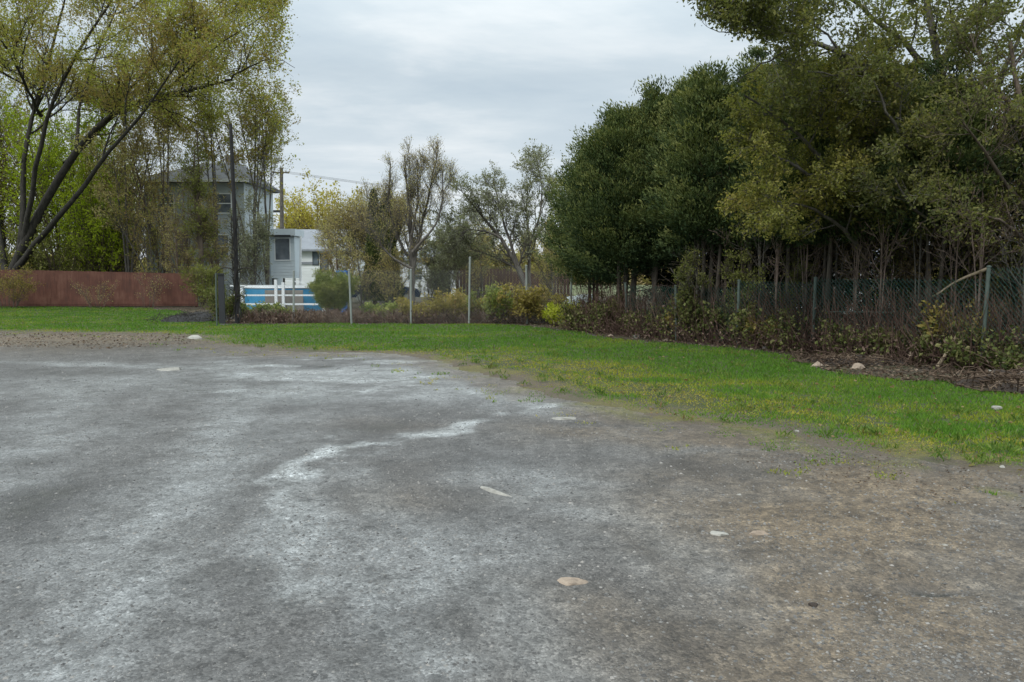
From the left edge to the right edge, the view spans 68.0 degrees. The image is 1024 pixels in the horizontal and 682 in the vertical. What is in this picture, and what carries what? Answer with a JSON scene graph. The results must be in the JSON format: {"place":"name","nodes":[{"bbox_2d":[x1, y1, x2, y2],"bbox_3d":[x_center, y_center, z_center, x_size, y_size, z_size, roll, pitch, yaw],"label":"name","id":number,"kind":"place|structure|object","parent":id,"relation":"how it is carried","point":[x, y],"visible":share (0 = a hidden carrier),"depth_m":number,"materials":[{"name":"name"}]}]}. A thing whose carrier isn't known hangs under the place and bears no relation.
{"place":"outdoors","nodes":[
{"label":"outdoors","id":0,"kind":"place"},
{"bbox_2d":[0,309,1023,681],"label":"gravel lot","id":1,"kind":"structure","parent":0,"point":[394,405],"depth_m":4.67,"materials":[{"name":"grey gravel"}]},
{"bbox_2d":[0,306,1023,502],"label":"lawn","id":2,"kind":"structure","parent":0,"point":[961,461],"depth_m":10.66,"materials":[{"name":"green plant"}]},
{"bbox_2d":[0,265,45,307],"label":"garden shrub","id":3,"kind":"object","parent":2,"relation":"on","point":[15,286],"visible":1,"depth_m":37.81,"materials":[{"name":"green plant"}]},
{"bbox_2d":[0,0,1023,258],"label":"sky","id":4,"kind":"structure","parent":0,"point":[488,77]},
{"bbox_2d":[20,296,1023,381],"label":"garden soil","id":5,"kind":"structure","parent":0,"point":[355,302],"depth_m":19.37,"materials":[{"name":"brown soil"}]},
{"bbox_2d":[0,56,59,250],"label":"tall shrub","id":6,"kind":"object","parent":5,"relation":"on","point":[13,106],"visible":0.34,"depth_m":46.14,"materials":[{"name":"green plant"}]},
{"bbox_2d":[0,27,113,268],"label":"tall shrub","id":7,"kind":"object","parent":5,"relation":"on","point":[8,189],"visible":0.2,"depth_m":47.11,"materials":[{"name":"green plant"}]},
{"bbox_2d":[0,210,116,271],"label":"tall shrub","id":8,"kind":"object","parent":5,"relation":"on","point":[47,263],"visible":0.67,"depth_m":41.75,"materials":[{"name":"green plant"}]},
{"bbox_2d":[0,78,150,270],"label":"tall shrub","id":9,"kind":"object","parent":5,"relation":"on","point":[47,164],"visible":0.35,"depth_m":43.62,"materials":[{"name":"green plant"}]},
{"bbox_2d":[0,270,197,306],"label":"board fence","id":10,"kind":"object","parent":5,"relation":"on","point":[58,289],"visible":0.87,"depth_m":39.11,"materials":[{"name":"brown wood"}]},
{"bbox_2d":[47,138,155,271],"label":"tall shrub","id":11,"kind":"object","parent":5,"relation":"on","point":[95,225],"visible":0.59,"depth_m":42.72,"materials":[{"name":"green plant"}]},
{"bbox_2d":[64,106,179,271],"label":"tall shrub","id":12,"kind":"object","parent":5,"relation":"on","point":[119,177],"visible":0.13,"depth_m":45.08,"materials":[{"name":"green plant"}]},
{"bbox_2d":[66,77,179,271],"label":"young tree","id":13,"kind":"object","parent":5,"relation":"on","point":[124,153],"visible":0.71,"depth_m":41.04,"materials":[{"name":"green plant"}]},
{"bbox_2d":[81,162,170,271],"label":"tall shrub","id":14,"kind":"object","parent":5,"relation":"on","point":[122,257],"visible":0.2,"depth_m":44.10,"materials":[{"name":"green plant"}]},
{"bbox_2d":[108,187,182,272],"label":"young tree","id":15,"kind":"object","parent":5,"relation":"on","point":[151,263],"visible":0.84,"depth_m":40.74,"materials":[{"name":"green plant"}]},
{"bbox_2d":[105,114,191,272],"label":"young tree","id":16,"kind":"object","parent":5,"relation":"on","point":[142,193],"visible":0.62,"depth_m":41.68,"materials":[{"name":"green plant"}]},
{"bbox_2d":[0,0,300,269],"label":"deciduous tree","id":17,"kind":"object","parent":5,"relation":"on","point":[188,45],"visible":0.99,"depth_m":38.06,"materials":[{"name":"green plant"}]},
{"bbox_2d":[113,49,202,272],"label":"young tree","id":18,"kind":"object","parent":5,"relation":"on","point":[161,133],"visible":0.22,"depth_m":45.26,"materials":[{"name":"green plant"}]},
{"bbox_2d":[155,154,209,272],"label":"young tree","id":19,"kind":"object","parent":5,"relation":"on","point":[185,240],"visible":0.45,"depth_m":40.48,"materials":[{"name":"green plant"}]},
{"bbox_2d":[144,193,222,279],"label":"young tree","id":20,"kind":"object","parent":5,"relation":"on","point":[175,251],"visible":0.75,"depth_m":40.06,"materials":[{"name":"green plant"}]},
{"bbox_2d":[146,310,234,322],"bbox_3d":[-11.592,-0.907,27.867,2.636,0.447,3.955,0,5,0],"label":"soil heap","id":21,"kind":"object","parent":5,"relation":"on","point":[198,316],"visible":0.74,"depth_m":26.72,"materials":[{"name":"black soil"}]},
{"bbox_2d":[167,116,229,304],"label":"young tree","id":22,"kind":"object","parent":5,"relation":"on","point":[197,185],"visible":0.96,"depth_m":39.33,"materials":[{"name":"green plant"}]},
{"bbox_2d":[178,259,228,308],"bbox_3d":[-14.849,-2.767,36.908,1.940,2.542,2.235,5,7,43],"label":"garden shrub","id":23,"kind":"object","parent":5,"relation":"on","point":[209,273],"visible":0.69,"depth_m":36.70,"materials":[{"name":"green plant"}]},
{"bbox_2d":[185,181,231,292],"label":"young tree","id":24,"kind":"object","parent":5,"relation":"on","point":[208,200],"visible":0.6,"depth_m":40.40,"materials":[{"name":"green plant"}]},
{"bbox_2d":[170,48,251,266],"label":"young tree","id":25,"kind":"object","parent":5,"relation":"on","point":[205,136],"visible":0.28,"depth_m":43.96,"materials":[{"name":"green plant"}]},
{"bbox_2d":[144,155,303,300],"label":"grey house","id":26,"kind":"structure","parent":5,"relation":"on","point":[286,254],"depth_m":49.95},
{"bbox_2d":[199,284,248,322],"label":"weed bush","id":27,"kind":"object","parent":5,"relation":"on","point":[229,309],"visible":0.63,"depth_m":25.56,"materials":[{"name":"green plant"}]},
{"bbox_2d":[212,124,262,323],"bbox_3d":[-9.243,-3.811,25.277,1.721,6.693,0.758,0,5,0],"label":"black pole","id":28,"kind":"object","parent":5,"relation":"on","point":[235,269],"visible":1,"depth_m":25.28,"materials":[{"name":"brown wood"}]},
{"bbox_2d":[187,68,304,283],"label":"young tree","id":29,"kind":"object","parent":5,"relation":"on","point":[252,155],"visible":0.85,"depth_m":40.81,"materials":[{"name":"green plant"}]},
{"bbox_2d":[222,186,278,284],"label":"young tree","id":30,"kind":"object","parent":5,"relation":"on","point":[261,231],"visible":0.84,"depth_m":39.50,"materials":[{"name":"green plant"}]},
{"bbox_2d":[215,58,300,284],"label":"young tree","id":31,"kind":"object","parent":5,"relation":"on","point":[264,166],"visible":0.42,"depth_m":43.44,"materials":[{"name":"green plant"}]},
{"bbox_2d":[230,280,324,310],"bbox_3d":[-10.477,-2.009,34.090,4.230,1.499,0.375,0,5,0],"label":"pool railing","id":32,"kind":"object","parent":5,"relation":"on","point":[276,294],"visible":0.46,"depth_m":33.92,"materials":[{"name":"white metal"}]},
{"bbox_2d":[244,286,330,310],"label":"swimming pool","id":33,"kind":"structure","parent":5,"relation":"on","point":[257,290],"depth_m":35.08,"materials":[{"name":"blue plastic"}]},
{"bbox_2d":[305,265,360,314],"bbox_3d":[-7.329,-2.046,31.034,2.105,2.109,2.230,-4,6,-36],"label":"garden shrub","id":34,"kind":"object","parent":5,"relation":"on","point":[332,291],"visible":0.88,"depth_m":30.54,"materials":[{"name":"green plant"}]},
{"bbox_2d":[313,204,363,279],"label":"young tree","id":35,"kind":"object","parent":5,"relation":"on","point":[329,258],"visible":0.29,"depth_m":39.74,"materials":[{"name":"green plant"}]},
{"bbox_2d":[316,230,393,307],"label":"garden tree","id":36,"kind":"object","parent":5,"relation":"on","point":[358,258],"visible":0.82,"depth_m":35.56,"materials":[{"name":"green plant"}]},
{"bbox_2d":[360,188,383,304],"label":"conifer tree","id":37,"kind":"object","parent":5,"relation":"on","point":[371,248],"visible":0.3,"depth_m":36.44,"materials":[{"name":"green plant"}]},
{"bbox_2d":[372,192,404,304],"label":"conifer tree","id":38,"kind":"object","parent":5,"relation":"on","point":[392,247],"visible":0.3,"depth_m":36.41,"materials":[{"name":"green plant"}]},
{"bbox_2d":[226,305,553,324],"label":"dry stems","id":39,"kind":"object","parent":5,"relation":"on","point":[365,318],"visible":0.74,"depth_m":25.80,"materials":[{"name":"brown plant"}]},
{"bbox_2d":[362,244,429,303],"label":"garden tree","id":40,"kind":"object","parent":5,"relation":"on","point":[397,267],"visible":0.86,"depth_m":34.87,"materials":[{"name":"green plant"}]},
{"bbox_2d":[239,257,572,323],"bbox_3d":[-3.639,-1.650,25.506,11.392,2.349,0.942,1,5,7],"label":"chain link fence","id":41,"kind":"object","parent":5,"relation":"on","point":[411,290],"visible":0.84,"depth_m":25.44,"materials":[{"name":"metal"}]},
{"bbox_2d":[394,295,447,320],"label":"weed bush","id":42,"kind":"object","parent":5,"relation":"on","point":[405,303],"visible":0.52,"depth_m":25.97,"materials":[{"name":"green plant"}]},
{"bbox_2d":[416,237,462,301],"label":"garden tree","id":43,"kind":"object","parent":5,"relation":"on","point":[433,282],"visible":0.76,"depth_m":36.91,"materials":[{"name":"green plant"}]},
{"bbox_2d":[420,287,474,321],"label":"weed bush","id":44,"kind":"object","parent":5,"relation":"on","point":[438,302],"visible":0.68,"depth_m":25.95,"materials":[{"name":"green plant"}]},
{"bbox_2d":[454,211,501,300],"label":"garden tree","id":45,"kind":"object","parent":5,"relation":"on","point":[480,275],"visible":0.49,"depth_m":39.77,"materials":[{"name":"green plant"}]},
{"bbox_2d":[465,281,518,321],"bbox_3d":[-0.754,-1.304,25.996,1.919,1.481,2.153,-4,6,-37],"label":"weed bush","id":46,"kind":"object","parent":5,"relation":"on","point":[493,292],"visible":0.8,"depth_m":25.58,"materials":[{"name":"green plant"}]},
{"bbox_2d":[429,138,564,293],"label":"bare tree","id":47,"kind":"object","parent":5,"relation":"on","point":[454,244],"visible":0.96,"depth_m":35.58,"materials":[{"name":"grey plant"}]},
{"bbox_2d":[456,266,569,303],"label":"board fence","id":48,"kind":"object","parent":5,"relation":"on","point":[514,276],"visible":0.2,"depth_m":41.87,"materials":[{"name":"brown wood"}]},
{"bbox_2d":[490,279,552,323],"bbox_3d":[0.261,-1.302,25.535,2.107,1.556,1.992,1,5,17],"label":"weed bush","id":49,"kind":"object","parent":5,"relation":"on","point":[523,299],"visible":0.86,"depth_m":25.16,"materials":[{"name":"green plant"}]},
{"bbox_2d":[519,224,567,299],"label":"garden tree","id":50,"kind":"object","parent":5,"relation":"on","point":[549,271],"visible":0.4,"depth_m":39.82,"materials":[{"name":"green plant"}]},
{"bbox_2d":[521,284,568,323],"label":"weed bush","id":51,"kind":"object","parent":5,"relation":"on","point":[536,310],"visible":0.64,"depth_m":25.30,"materials":[{"name":"green plant"}]},
{"bbox_2d":[530,141,631,304],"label":"cedar tree","id":52,"kind":"object","parent":5,"relation":"on","point":[556,241],"visible":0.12,"depth_m":24.02,"materials":[{"name":"green plant"}]},
{"bbox_2d":[539,96,679,310],"bbox_3d":[3.151,-3.528,21.932,4.759,6.620,4.499,0,5,0],"label":"cedar tree","id":53,"kind":"object","parent":5,"relation":"on","point":[601,147],"visible":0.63,"depth_m":20.94,"materials":[{"name":"green plant"}]},
{"bbox_2d":[596,74,718,308],"bbox_3d":[4.011,-3.690,21.033,3.235,7.080,3.300,-3,6,-34],"label":"cedar tree","id":54,"kind":"object","parent":5,"relation":"on","point":[651,96],"visible":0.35,"depth_m":20.49,"materials":[{"name":"green plant"}]},
{"bbox_2d":[629,65,716,298],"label":"cedar tree","id":55,"kind":"object","parent":5,"relation":"on","point":[663,117],"visible":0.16,"depth_m":19.85,"materials":[{"name":"green plant"}]},
{"bbox_2d":[642,240,734,306],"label":"cedar tree","id":56,"kind":"object","parent":5,"relation":"on","point":[662,272],"visible":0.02,"depth_m":22.55,"materials":[{"name":"green plant"}]},
{"bbox_2d":[664,247,714,341],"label":"sapling","id":57,"kind":"object","parent":5,"relation":"on","point":[682,273],"visible":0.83,"depth_m":18.28,"materials":[{"name":"green plant"}]},
{"bbox_2d":[638,56,759,310],"bbox_3d":[4.933,-3.489,19.006,3.370,7.035,3.156,2,5,19],"label":"cedar tree","id":58,"kind":"object","parent":5,"relation":"on","point":[702,94],"visible":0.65,"depth_m":18.42,"materials":[{"name":"green plant"}]},
{"bbox_2d":[666,294,756,340],"bbox_3d":[4.675,-0.550,18.628,1.767,1.232,2.087,-3,6,-30],"label":"weed bush","id":59,"kind":"object","parent":5,"relation":"on","point":[684,313],"visible":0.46,"depth_m":18.26,"materials":[{"name":"green plant"}]},
{"bbox_2d":[703,300,764,340],"bbox_3d":[5.461,-0.443,17.724,1.706,1.217,1.503,-2,5,-20],"label":"weed bush","id":60,"kind":"object","parent":5,"relation":"on","point":[740,312],"visible":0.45,"depth_m":17.63,"materials":[{"name":"green plant"}]},
{"bbox_2d":[718,247,768,338],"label":"sapling","id":61,"kind":"object","parent":5,"relation":"on","point":[737,275],"visible":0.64,"depth_m":17.86,"materials":[{"name":"green plant"}]},
{"bbox_2d":[701,37,790,307],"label":"cedar tree","id":62,"kind":"object","parent":5,"relation":"on","point":[756,52],"visible":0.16,"depth_m":17.94,"materials":[{"name":"green plant"}]},
{"bbox_2d":[729,242,822,316],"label":"cedar tree","id":63,"kind":"object","parent":5,"relation":"on","point":[773,254],"visible":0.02,"depth_m":20.03,"materials":[{"name":"green plant"}]},
{"bbox_2d":[733,43,834,314],"bbox_3d":[6.484,-3.274,17.410,2.841,6.874,3.038,0,5,0],"label":"cedar tree","id":64,"kind":"object","parent":5,"relation":"on","point":[787,280],"visible":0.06,"depth_m":17.23,"materials":[{"name":"green plant"}]},
{"bbox_2d":[757,120,833,313],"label":"bare sapling","id":65,"kind":"object","parent":5,"relation":"on","point":[806,267],"visible":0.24,"depth_m":16.89,"materials":[{"name":"brown plant"}]},
{"bbox_2d":[767,225,824,319],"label":"sapling","id":66,"kind":"object","parent":5,"relation":"on","point":[798,277],"visible":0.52,"depth_m":17.21,"materials":[{"name":"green plant"}]},
{"bbox_2d":[714,21,929,333],"bbox_3d":[6.333,-3.044,15.366,5.076,6.374,3.212,-1,5,-11],"label":"maple tree","id":67,"kind":"object","parent":5,"relation":"on","point":[830,181],"visible":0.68,"depth_m":14.58,"materials":[{"name":"green plant"}]},
{"bbox_2d":[765,55,879,330],"bbox_3d":[6.791,-2.970,16.415,2.857,6.430,2.980,0,5,0],"label":"cedar tree","id":68,"kind":"object","parent":5,"relation":"on","point":[827,263],"visible":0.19,"depth_m":15.98,"materials":[{"name":"green plant"}]},
{"bbox_2d":[624,265,1023,365],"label":"chain link fence","id":69,"kind":"object","parent":5,"relation":"on","point":[987,287],"visible":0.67,"depth_m":14.95,"materials":[{"name":"grey metal"}]},
{"bbox_2d":[800,239,860,317],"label":"sapling","id":70,"kind":"object","parent":5,"relation":"on","point":[848,269],"visible":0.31,"depth_m":17.18,"materials":[{"name":"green plant"}]},
{"bbox_2d":[780,234,889,326],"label":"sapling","id":71,"kind":"object","parent":5,"relation":"on","point":[833,278],"visible":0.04,"depth_m":17.98,"materials":[{"name":"green plant"}]},
{"bbox_2d":[814,212,876,320],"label":"bare sapling","id":72,"kind":"object","parent":5,"relation":"on","point":[841,267],"visible":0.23,"depth_m":16.43,"materials":[{"name":"brown plant"}]},
{"bbox_2d":[677,0,1023,313],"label":"maple tree","id":73,"kind":"object","parent":5,"relation":"on","point":[762,17],"visible":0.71,"depth_m":13.67,"materials":[{"name":"green plant"}]},
{"bbox_2d":[782,347,938,365],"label":"mulch","id":74,"kind":"object","parent":5,"relation":"on","point":[849,358],"visible":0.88,"depth_m":13.96,"materials":[{"name":"brown wood"}]},
{"bbox_2d":[830,147,903,333],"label":"bare sapling","id":75,"kind":"object","parent":5,"relation":"on","point":[855,274],"visible":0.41,"depth_m":15.72,"materials":[{"name":"brown plant"}]},
{"bbox_2d":[845,50,923,326],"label":"bare sapling","id":76,"kind":"object","parent":5,"relation":"on","point":[886,252],"visible":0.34,"depth_m":15.15,"materials":[{"name":"brown plant"}]},
{"bbox_2d":[825,56,950,334],"bbox_3d":[7.783,-2.736,15.595,2.882,6.105,2.832,-2,5,-26],"label":"cedar tree","id":77,"kind":"object","parent":5,"relation":"on","point":[855,208],"visible":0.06,"depth_m":15.39,"materials":[{"name":"green plant"}]},
{"bbox_2d":[847,228,928,320],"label":"sapling","id":78,"kind":"object","parent":5,"relation":"on","point":[890,271],"visible":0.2,"depth_m":16.30,"materials":[{"name":"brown plant"}]},
{"bbox_2d":[868,325,952,361],"bbox_3d":[7.629,0.031,14.334,1.124,0.807,1.393,-2,5,-25],"label":"weed bush","id":79,"kind":"object","parent":5,"relation":"on","point":[924,343],"visible":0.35,"depth_m":14.34,"materials":[{"name":"green plant"}]},
{"bbox_2d":[855,229,966,328],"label":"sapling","id":80,"kind":"object","parent":5,"relation":"on","point":[878,255],"visible":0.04,"depth_m":17.11,"materials":[{"name":"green plant"}]},
{"bbox_2d":[869,61,966,329],"bbox_3d":[7.925,-2.658,14.795,1.878,5.980,2.007,2,5,24],"label":"bare sapling","id":81,"kind":"object","parent":5,"relation":"on","point":[920,250],"visible":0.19,"depth_m":14.81,"materials":[{"name":"brown plant"}]},
{"bbox_2d":[889,223,948,325],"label":"sapling","id":82,"kind":"object","parent":5,"relation":"on","point":[909,268],"visible":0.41,"depth_m":15.34,"materials":[{"name":"green plant"}]},
{"bbox_2d":[857,48,1023,331],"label":"cedar tree","id":83,"kind":"object","parent":5,"relation":"on","point":[968,143],"visible":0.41,"depth_m":13.90,"materials":[{"name":"green plant"}]},
{"bbox_2d":[909,299,997,359],"bbox_3d":[8.122,-0.155,13.874,1.527,1.251,1.188,0,5,0],"label":"weed bush","id":84,"kind":"object","parent":5,"relation":"on","point":[935,313],"visible":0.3,"depth_m":13.80,"materials":[{"name":"green plant"}]},
{"bbox_2d":[910,72,1005,318],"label":"bare sapling","id":85,"kind":"object","parent":5,"relation":"on","point":[956,267],"visible":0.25,"depth_m":14.30,"materials":[{"name":"brown plant"}]},
{"bbox_2d":[925,220,993,319],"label":"sapling","id":86,"kind":"object","parent":5,"relation":"on","point":[953,276],"visible":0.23,"depth_m":15.13,"materials":[{"name":"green plant"}]},
{"bbox_2d":[900,0,1023,247],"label":"maple tree","id":87,"kind":"object","parent":5,"relation":"on","point":[955,39],"visible":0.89,"depth_m":13.15,"materials":[{"name":"green plant"}]},
{"bbox_2d":[925,362,1023,393],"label":"mulch","id":88,"kind":"object","parent":5,"relation":"on","point":[1005,381],"visible":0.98,"depth_m":10.84,"materials":[{"name":"brown wood"}]},
{"bbox_2d":[934,79,1023,319],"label":"bare sapling","id":89,"kind":"object","parent":5,"relation":"on","point":[981,265],"visible":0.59,"depth_m":13.51,"materials":[{"name":"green plant"}]},
{"bbox_2d":[935,335,1023,370],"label":"weed bush","id":90,"kind":"object","parent":5,"relation":"on","point":[1009,362],"visible":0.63,"depth_m":12.74,"materials":[{"name":"green plant"}]},
{"bbox_2d":[946,108,1023,340],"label":"cedar tree","id":91,"kind":"object","parent":5,"relation":"on","point":[993,254],"visible":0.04,"depth_m":15.76,"materials":[{"name":"green plant"}]},
{"bbox_2d":[947,174,1023,336],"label":"sapling","id":92,"kind":"object","parent":5,"relation":"on","point":[991,279],"visible":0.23,"depth_m":14.40,"materials":[{"name":"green plant"}]},
{"bbox_2d":[961,214,1023,343],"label":"sapling","id":93,"kind":"object","parent":5,"relation":"on","point":[1003,288],"visible":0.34,"depth_m":14.05,"materials":[{"name":"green plant"}]},
{"bbox_2d":[983,216,1023,297],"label":"sapling","id":94,"kind":"object","parent":5,"relation":"on","point":[1014,253],"visible":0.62,"depth_m":13.85,"materials":[{"name":"green plant"}]},
{"bbox_2d":[985,101,1023,342],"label":"bare sapling","id":95,"kind":"object","parent":5,"relation":"on","point":[1016,264],"visible":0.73,"depth_m":13.39,"materials":[{"name":"brown plant"}]},
{"bbox_2d":[462,283,941,296],"bbox_3d":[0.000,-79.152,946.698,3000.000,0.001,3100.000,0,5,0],"label":"ground","id":96,"kind":"structure","parent":0,"point":[578,291],"depth_m":98.14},
{"bbox_2d":[215,273,225,325],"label":"post","id":97,"kind":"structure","parent":96,"relation":"on","point":[221,299],"depth_m":24.37,"materials":[{"name":"grey metal"}]},
{"bbox_2d":[273,184,326,228],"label":"tree","id":98,"kind":"object","parent":96,"relation":"on","point":[277,199],"visible":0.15,"depth_m":94.83,"materials":[{"name":"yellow plant"}]},
{"bbox_2d":[277,165,358,228],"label":"tree","id":99,"kind":"object","parent":96,"relation":"on","point":[309,221],"visible":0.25,"depth_m":89.89,"materials":[{"name":"yellow plant"}]},
{"bbox_2d":[282,229,365,285],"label":"white house","id":100,"kind":"structure","parent":96,"relation":"on","point":[311,255],"depth_m":71.68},
{"bbox_2d":[0,303,1023,523],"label":"leaf litter","id":101,"kind":"object","parent":96,"relation":"on","point":[918,366],"visible":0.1,"depth_m":13.22,"materials":[{"name":"brown plant"}]},
{"bbox_2d":[310,181,435,301],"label":"bare tree","id":102,"kind":"object","parent":101,"relation":"on","point":[349,222],"visible":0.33,"depth_m":37.25,"materials":[{"name":"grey plant"}]},
{"bbox_2d":[348,133,461,301],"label":"bare tree","id":103,"kind":"object","parent":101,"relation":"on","point":[414,243],"visible":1,"depth_m":33.29,"materials":[{"name":"grey plant"}]},
{"bbox_2d":[537,282,1023,371],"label":"dry stems","id":104,"kind":"object","parent":96,"relation":"on","point":[834,341],"visible":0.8,"depth_m":15.73,"materials":[{"name":"brown plant"}]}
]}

